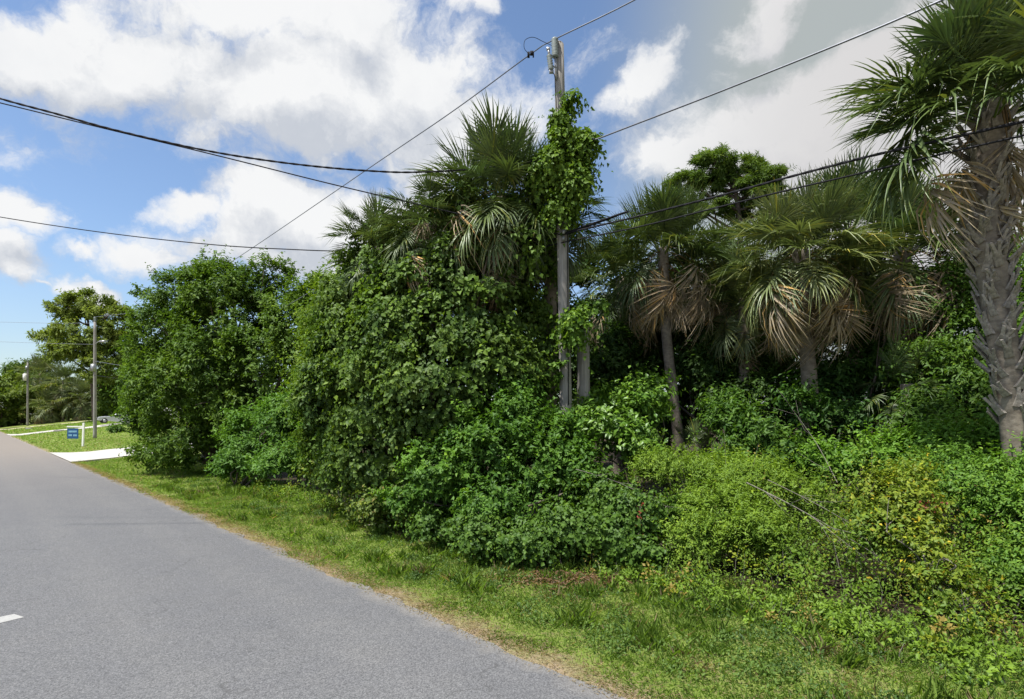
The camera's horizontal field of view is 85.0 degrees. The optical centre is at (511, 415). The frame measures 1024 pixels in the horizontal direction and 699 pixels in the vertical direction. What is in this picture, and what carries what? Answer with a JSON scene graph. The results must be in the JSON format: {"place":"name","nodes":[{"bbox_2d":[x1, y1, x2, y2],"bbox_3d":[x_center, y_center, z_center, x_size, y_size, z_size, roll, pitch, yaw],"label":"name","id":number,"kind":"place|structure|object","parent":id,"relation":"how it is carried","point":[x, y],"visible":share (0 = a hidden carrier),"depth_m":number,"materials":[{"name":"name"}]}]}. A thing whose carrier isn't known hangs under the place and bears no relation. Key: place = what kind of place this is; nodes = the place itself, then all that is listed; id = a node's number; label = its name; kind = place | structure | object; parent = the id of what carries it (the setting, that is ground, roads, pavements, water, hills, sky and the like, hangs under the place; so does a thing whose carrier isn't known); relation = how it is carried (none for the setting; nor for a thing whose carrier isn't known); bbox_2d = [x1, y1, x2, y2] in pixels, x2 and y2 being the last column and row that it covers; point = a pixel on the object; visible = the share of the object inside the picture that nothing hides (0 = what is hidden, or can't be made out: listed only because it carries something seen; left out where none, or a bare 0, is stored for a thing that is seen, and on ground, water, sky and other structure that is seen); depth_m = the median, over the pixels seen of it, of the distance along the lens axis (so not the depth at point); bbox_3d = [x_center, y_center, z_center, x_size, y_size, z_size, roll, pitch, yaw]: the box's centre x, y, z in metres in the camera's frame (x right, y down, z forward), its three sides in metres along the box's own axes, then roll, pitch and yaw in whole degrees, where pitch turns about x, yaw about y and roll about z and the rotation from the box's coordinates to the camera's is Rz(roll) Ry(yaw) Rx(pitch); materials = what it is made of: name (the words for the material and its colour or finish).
{"place":"outdoors","nodes":[
{"label":"outdoors","id":0,"kind":"place"},
{"bbox_2d":[0,420,91,429],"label":"path","id":1,"kind":"structure","parent":0,"point":[45,425],"depth_m":104.10,"materials":[{"name":"grey concrete"}]},
{"bbox_2d":[7,423,118,435],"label":"driveway","id":2,"kind":"structure","parent":0,"point":[53,430],"depth_m":75.55,"materials":[{"name":"concrete"}]},
{"bbox_2d":[97,414,129,422],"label":"parked car","id":3,"kind":"object","parent":2,"relation":"on","point":[104,419],"visible":0.47,"depth_m":79.33,"materials":[{"name":"silver metal"}]},
{"bbox_2d":[49,443,191,461],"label":"driveway","id":4,"kind":"structure","parent":0,"point":[91,455],"depth_m":34.45,"materials":[{"name":"concrete"}]},
{"bbox_2d":[1,217,551,250],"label":"overhead cable","id":5,"kind":"object","parent":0,"point":[189,242],"visible":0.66,"depth_m":16.52,"materials":[{"name":"black rubber"}]},
{"bbox_2d":[0,432,625,698],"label":"road","id":6,"kind":"structure","parent":0,"point":[110,589],"depth_m":6.80,"materials":[{"name":"grey asphalt"}]},
{"bbox_2d":[0,415,1023,698],"bbox_3d":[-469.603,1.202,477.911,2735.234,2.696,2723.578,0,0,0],"label":"ground","id":7,"kind":"structure","parent":0,"point":[728,569],"depth_m":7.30,"materials":[{"name":"green plant"}]},
{"bbox_2d":[0,370,43,426],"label":"broadleaf tree","id":8,"kind":"object","parent":7,"relation":"on","point":[13,394],"visible":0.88,"depth_m":120.17,"materials":[{"name":"green plant"}]},
{"bbox_2d":[23,360,28,425],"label":"utility pole","id":9,"kind":"object","parent":7,"relation":"on","point":[25,377],"visible":0.98,"depth_m":111.86,"materials":[{"name":"white paint"}]},
{"bbox_2d":[0,353,59,388],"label":"broadleaf tree","id":10,"kind":"object","parent":7,"relation":"on","point":[8,366],"visible":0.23,"depth_m":137.11,"materials":[{"name":"green plant"}]},
{"bbox_2d":[11,352,59,395],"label":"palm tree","id":11,"kind":"object","parent":7,"relation":"on","point":[40,365],"visible":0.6,"depth_m":124.94,"materials":[{"name":"green plant"}]},
{"bbox_2d":[21,383,73,424],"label":"palm tree","id":12,"kind":"object","parent":7,"relation":"on","point":[50,417],"visible":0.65,"depth_m":117.75,"materials":[{"name":"green plant"}]},
{"bbox_2d":[29,361,82,421],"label":"palm tree","id":13,"kind":"object","parent":7,"relation":"on","point":[58,374],"visible":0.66,"depth_m":118.47,"materials":[{"name":"green plant"}]},
{"bbox_2d":[0,374,115,425],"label":"bushes","id":14,"kind":"object","parent":7,"relation":"on","point":[21,416],"visible":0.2,"depth_m":120.55,"materials":[{"name":"green plant"}]},
{"bbox_2d":[52,376,99,421],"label":"palm tree","id":15,"kind":"object","parent":7,"relation":"on","point":[78,416],"visible":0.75,"depth_m":117.67,"materials":[{"name":"green plant"}]},
{"bbox_2d":[67,423,84,446],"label":"estate sign","id":16,"kind":"object","parent":7,"relation":"on","point":[72,433],"visible":0.99,"depth_m":43.48,"materials":[{"name":"blue metal"}]},
{"bbox_2d":[26,286,138,420],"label":"pine tree","id":17,"kind":"object","parent":7,"relation":"on","point":[73,344],"visible":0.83,"depth_m":100.94,"materials":[{"name":"green plant"}]},
{"bbox_2d":[78,368,112,416],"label":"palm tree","id":18,"kind":"object","parent":7,"relation":"on","point":[79,390],"visible":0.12,"depth_m":117.89,"materials":[{"name":"green plant"}]},
{"bbox_2d":[90,317,107,437],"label":"utility pole","id":19,"kind":"object","parent":7,"relation":"on","point":[93,367],"visible":0.98,"depth_m":54.89,"materials":[{"name":"metal"}]},
{"bbox_2d":[88,372,135,419],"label":"broadleaf tree","id":20,"kind":"object","parent":7,"relation":"on","point":[104,406],"visible":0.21,"depth_m":105.02,"materials":[{"name":"green plant"}]},
{"bbox_2d":[105,421,125,432],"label":"shrub","id":21,"kind":"object","parent":7,"relation":"on","point":[112,427],"visible":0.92,"depth_m":61.53,"materials":[{"name":"green plant"}]},
{"bbox_2d":[112,354,155,438],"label":"shrub","id":22,"kind":"object","parent":7,"relation":"on","point":[122,365],"visible":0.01,"depth_m":28.45,"materials":[{"name":"green plant"}]},
{"bbox_2d":[0,373,275,426],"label":"woods","id":23,"kind":"object","parent":7,"relation":"on","point":[10,420],"visible":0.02,"depth_m":121.14,"materials":[{"name":"green plant"}]},
{"bbox_2d":[98,240,364,478],"bbox_3d":[-12.932,-2.541,24.545,15.607,10.480,6.720,0,0,18],"label":"broadleaf tree","id":24,"kind":"object","parent":7,"relation":"on","point":[193,358],"visible":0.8,"depth_m":22.95,"materials":[{"name":"green plant"}]},
{"bbox_2d":[198,383,320,488],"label":"shrub","id":25,"kind":"object","parent":7,"relation":"on","point":[261,434],"visible":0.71,"depth_m":19.34,"materials":[{"name":"green plant"}]},
{"bbox_2d":[271,257,351,491],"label":"shrub","id":26,"kind":"object","parent":7,"relation":"on","point":[316,288],"visible":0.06,"depth_m":18.45,"materials":[{"name":"green plant"}]},
{"bbox_2d":[319,188,417,455],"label":"palm tree","id":27,"kind":"object","parent":7,"relation":"on","point":[370,214],"visible":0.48,"depth_m":13.22,"materials":[{"name":"green plant"}]},
{"bbox_2d":[289,418,455,538],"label":"vine thicket","id":28,"kind":"object","parent":7,"relation":"on","point":[365,509],"visible":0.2,"depth_m":11.94,"materials":[{"name":"green plant"}]},
{"bbox_2d":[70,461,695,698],"bbox_3d":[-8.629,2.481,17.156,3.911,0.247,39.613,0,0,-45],"label":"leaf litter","id":29,"kind":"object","parent":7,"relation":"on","point":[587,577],"visible":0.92,"depth_m":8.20,"materials":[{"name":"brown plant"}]},
{"bbox_2d":[270,179,578,519],"bbox_3d":[-2.444,-1.615,13.281,7.826,8.477,5.195,0,0,20],"label":"vine thicket","id":30,"kind":"object","parent":7,"relation":"on","point":[379,350],"visible":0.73,"depth_m":11.96,"materials":[{"name":"green plant"}]},
{"bbox_2d":[364,166,490,407],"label":"palm tree","id":31,"kind":"object","parent":7,"relation":"on","point":[427,182],"visible":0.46,"depth_m":12.12,"materials":[{"name":"green plant"}]},
{"bbox_2d":[368,366,613,535],"bbox_3d":[-0.474,0.775,10.874,4.889,3.692,3.201,0,0,0],"label":"shrub","id":32,"kind":"object","parent":7,"relation":"on","point":[517,432],"visible":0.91,"depth_m":10.51,"materials":[{"name":"green plant"}]},
{"bbox_2d":[401,89,593,490],"bbox_3d":[-0.172,-2.001,12.609,3.928,9.621,3.818,0,0,23],"label":"palm tree","id":33,"kind":"object","parent":7,"relation":"on","point":[503,144],"visible":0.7,"depth_m":11.78,"materials":[{"name":"green plant"}]},
{"bbox_2d":[389,461,685,576],"bbox_3d":[0.420,1.700,9.837,5.682,1.805,2.589,0,0,14],"label":"shrub","id":34,"kind":"object","parent":7,"relation":"on","point":[608,515],"visible":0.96,"depth_m":9.13,"materials":[{"name":"green plant"}]},
{"bbox_2d":[576,469,686,519],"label":"dead branch","id":35,"kind":"object","parent":34,"relation":"on","point":[625,485],"visible":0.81,"depth_m":9.69,"materials":[{"name":"brown wood"}]},
{"bbox_2d":[635,503,646,534],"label":"leafy sprig","id":36,"kind":"object","parent":34,"relation":"on","point":[640,515],"visible":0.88,"depth_m":8.92,"materials":[{"name":"green plant"}]},
{"bbox_2d":[546,37,571,500],"bbox_3d":[1.031,-2.558,11.910,0.668,10.916,0.329,0,0,-12],"label":"utility pole","id":37,"kind":"object","parent":7,"relation":"on","point":[565,385],"visible":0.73,"depth_m":11.85,"materials":[{"name":"wood"}]},
{"bbox_2d":[0,98,538,172],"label":"overhead cable","id":38,"kind":"object","parent":37,"relation":"attached to","point":[163,141],"visible":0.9,"depth_m":11.17,"materials":[{"name":"black rubber"}]},
{"bbox_2d":[0,102,559,234],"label":"overhead cable","id":39,"kind":"object","parent":37,"relation":"attached to","point":[262,166],"visible":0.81,"depth_m":11.52,"materials":[{"name":"black rubber"}]},
{"bbox_2d":[97,0,634,316],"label":"power line","id":40,"kind":"object","parent":37,"relation":"attached to","point":[530,53],"visible":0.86,"depth_m":13.75,"materials":[{"name":"grey metal"}]},
{"bbox_2d":[96,0,943,364],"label":"power line","id":41,"kind":"object","parent":37,"relation":"attached to","point":[754,78],"visible":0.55,"depth_m":8.85,"materials":[{"name":"grey metal"}]},
{"bbox_2d":[94,120,1023,378],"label":"overhead cable","id":42,"kind":"object","parent":37,"relation":"attached to","point":[584,227],"visible":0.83,"depth_m":8.64,"materials":[{"name":"black rubber"}]},
{"bbox_2d":[518,87,612,248],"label":"climbing vine","id":43,"kind":"object","parent":37,"relation":"attached to","point":[572,177],"visible":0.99,"depth_m":11.53,"materials":[{"name":"green plant"}]},
{"bbox_2d":[543,296,610,403],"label":"climbing vine","id":44,"kind":"object","parent":37,"relation":"attached to","point":[572,320],"visible":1,"depth_m":11.66,"materials":[{"name":"green plant"}]},
{"bbox_2d":[544,134,1023,247],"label":"overhead cable","id":45,"kind":"object","parent":37,"relation":"attached to","point":[983,144],"visible":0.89,"depth_m":8.33,"materials":[{"name":"black rubber"}]},
{"bbox_2d":[508,138,619,512],"bbox_3d":[1.059,-1.875,13.556,3.134,9.438,3.644,0,0,33],"label":"vine","id":46,"kind":"object","parent":7,"relation":"on","point":[585,245],"visible":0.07,"depth_m":13.61,"materials":[{"name":"green plant"}]},
{"bbox_2d":[577,318,589,522],"bbox_3d":[1.607,0.317,12.450,0.330,5.201,0.310,0,0,0],"label":"pole stump","id":47,"kind":"object","parent":7,"relation":"on","point":[583,379],"visible":0.23,"depth_m":12.33,"materials":[{"name":"grey wood"}]},
{"bbox_2d":[514,232,701,490],"bbox_3d":[3.179,-1.656,18.164,8.814,8.713,3.563,0,0,-15],"label":"broadleaf tree","id":48,"kind":"object","parent":7,"relation":"on","point":[574,370],"visible":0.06,"depth_m":17.79,"materials":[{"name":"green plant"}]},
{"bbox_2d":[574,311,670,502],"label":"shrub","id":49,"kind":"object","parent":7,"relation":"on","point":[618,350],"visible":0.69,"depth_m":14.93,"materials":[{"name":"green plant"}]},
{"bbox_2d":[560,357,688,491],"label":"shrub","id":50,"kind":"object","parent":7,"relation":"on","point":[626,416],"visible":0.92,"depth_m":11.84,"materials":[{"name":"green plant"}]},
{"bbox_2d":[570,210,686,481],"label":"palm tree","id":51,"kind":"object","parent":7,"relation":"on","point":[598,324],"visible":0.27,"depth_m":16.00,"materials":[{"name":"green plant"}]},
{"bbox_2d":[241,475,1023,687],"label":"weed fringe","id":52,"kind":"object","parent":7,"relation":"on","point":[858,612],"visible":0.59,"depth_m":6.52,"materials":[{"name":"green plant"}]},
{"bbox_2d":[583,176,739,496],"bbox_3d":[3.854,-1.645,14.493,4.241,8.884,3.827,0,0,0],"label":"palm tree","id":53,"kind":"object","parent":7,"relation":"on","point":[651,303],"visible":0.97,"depth_m":14.13,"materials":[{"name":"green plant"}]},
{"bbox_2d":[672,418,719,488],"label":"palm tree","id":54,"kind":"object","parent":7,"relation":"on","point":[695,428],"visible":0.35,"depth_m":13.62,"materials":[{"name":"green plant"}]},
{"bbox_2d":[656,212,777,482],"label":"palm tree","id":55,"kind":"object","parent":7,"relation":"on","point":[723,239],"visible":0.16,"depth_m":15.27,"materials":[{"name":"green plant"}]},
{"bbox_2d":[658,314,800,506],"bbox_3d":[5.661,-0.284,14.546,3.757,5.729,3.540,0,0,0],"label":"shrub","id":56,"kind":"object","parent":7,"relation":"on","point":[699,368],"visible":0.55,"depth_m":14.46,"materials":[{"name":"green plant"}]},
{"bbox_2d":[661,141,800,438],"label":"broadleaf tree","id":57,"kind":"object","parent":7,"relation":"on","point":[729,172],"visible":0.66,"depth_m":23.50,"materials":[{"name":"green plant"}]},
{"bbox_2d":[623,428,840,572],"bbox_3d":[3.606,1.419,9.772,3.408,2.346,4.222,0,0,-20],"label":"weed mound","id":58,"kind":"object","parent":7,"relation":"on","point":[734,496],"visible":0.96,"depth_m":9.05,"materials":[{"name":"green plant"}]},
{"bbox_2d":[676,240,792,440],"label":"palm tree","id":59,"kind":"object","parent":7,"relation":"on","point":[743,338],"visible":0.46,"depth_m":14.15,"materials":[{"name":"green plant"}]},
{"bbox_2d":[627,325,862,533],"bbox_3d":[6.566,-0.851,15.631,5.984,7.008,8.241,0,0,-31],"label":"shrub","id":60,"kind":"object","parent":7,"relation":"on","point":[685,395],"visible":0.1,"depth_m":15.58,"materials":[{"name":"green plant"}]},
{"bbox_2d":[532,256,981,461],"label":"woodland","id":61,"kind":"object","parent":7,"relation":"on","point":[608,446],"depth_m":26.41,"materials":[{"name":"green plant"}]},
{"bbox_2d":[679,376,846,501],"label":"shrub","id":62,"kind":"object","parent":7,"relation":"on","point":[733,416],"visible":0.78,"depth_m":11.85,"materials":[{"name":"green plant"}]},
{"bbox_2d":[561,425,1023,673],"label":"weed thicket","id":63,"kind":"object","parent":7,"relation":"on","point":[970,623],"visible":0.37,"depth_m":7.42,"materials":[{"name":"green plant"}]},
{"bbox_2d":[772,390,837,482],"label":"dead branch","id":64,"kind":"object","parent":63,"relation":"on","point":[814,440],"visible":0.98,"depth_m":9.62,"materials":[{"name":"brown wood"}]},
{"bbox_2d":[746,482,897,575],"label":"dead branch","id":65,"kind":"object","parent":63,"relation":"on","point":[813,517],"visible":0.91,"depth_m":7.81,"materials":[{"name":"brown wood"}]},
{"bbox_2d":[768,480,888,581],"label":"dead branch","id":66,"kind":"object","parent":63,"relation":"on","point":[826,509],"visible":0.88,"depth_m":8.04,"materials":[{"name":"brown wood"}]},
{"bbox_2d":[700,162,915,520],"bbox_3d":[6.549,-1.320,12.749,4.133,8.198,4.057,0,0,0],"label":"palm tree","id":67,"kind":"object","parent":7,"relation":"on","point":[794,224],"visible":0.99,"depth_m":12.04,"materials":[{"name":"green plant"}]},
{"bbox_2d":[699,236,939,478],"bbox_3d":[9.611,-1.625,18.055,9.245,8.546,4.254,0,0,11],"label":"broadleaf tree","id":68,"kind":"object","parent":7,"relation":"on","point":[827,350],"visible":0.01,"depth_m":17.53,"materials":[{"name":"green plant"}]},
{"bbox_2d":[773,143,917,489],"bbox_3d":[8.994,-2.133,15.024,4.256,9.970,4.074,0,0,-34],"label":"palm tree","id":69,"kind":"object","parent":7,"relation":"on","point":[854,166],"visible":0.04,"depth_m":14.34,"materials":[{"name":"green plant"}]},
{"bbox_2d":[767,273,944,525],"bbox_3d":[7.702,-0.391,13.124,4.653,5.982,4.012,0,0,0],"label":"broadleaf tree","id":70,"kind":"object","parent":7,"relation":"on","point":[840,376],"visible":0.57,"depth_m":12.61,"materials":[{"name":"green plant"}]},
{"bbox_2d":[790,393,1001,555],"bbox_3d":[7.569,1.072,9.498,5.089,3.185,2.458,0,0,34],"label":"shrub","id":71,"kind":"object","parent":7,"relation":"on","point":[893,445],"visible":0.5,"depth_m":9.69,"materials":[{"name":"green plant"}]},
{"bbox_2d":[851,329,953,528],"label":"palm tree","id":72,"kind":"object","parent":7,"relation":"on","point":[904,364],"visible":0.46,"depth_m":11.70,"materials":[{"name":"green plant"}]},
{"bbox_2d":[827,446,1005,628],"bbox_3d":[5.315,1.508,7.338,1.864,2.173,2.414,0,0,0],"label":"shrub","id":73,"kind":"object","parent":7,"relation":"on","point":[904,496],"visible":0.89,"depth_m":7.22,"materials":[{"name":"green plant"}]},
{"bbox_2d":[917,494,947,516],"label":"leafy sprig","id":74,"kind":"object","parent":73,"relation":"on","point":[929,504],"visible":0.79,"depth_m":7.12,"materials":[{"name":"green plant"}]},
{"bbox_2d":[813,0,1023,538],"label":"palm tree","id":75,"kind":"object","parent":7,"relation":"on","point":[976,47],"visible":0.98,"depth_m":7.80,"materials":[{"name":"green plant"}]},
{"bbox_2d":[814,164,1023,351],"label":"palm tree","id":76,"kind":"object","parent":7,"relation":"on","point":[893,292],"visible":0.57,"depth_m":12.41,"materials":[{"name":"green plant"}]},
{"bbox_2d":[868,244,1022,542],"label":"broadleaf tree","id":77,"kind":"object","parent":7,"relation":"on","point":[963,381],"visible":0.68,"depth_m":11.48,"materials":[{"name":"green plant"}]},
{"bbox_2d":[892,421,1023,624],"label":"shrub","id":78,"kind":"object","parent":7,"relation":"on","point":[997,480],"visible":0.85,"depth_m":7.45,"materials":[{"name":"green plant"}]},
{"bbox_2d":[948,226,1023,414],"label":"broadleaf tree","id":79,"kind":"object","parent":7,"relation":"on","point":[1020,295],"visible":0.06,"depth_m":11.95,"materials":[{"name":"green plant"}]},
{"bbox_2d":[0,0,1023,414],"label":"sky","id":80,"kind":"structure","parent":0,"point":[330,83],"materials":[{"name":"blue"}]}
]}

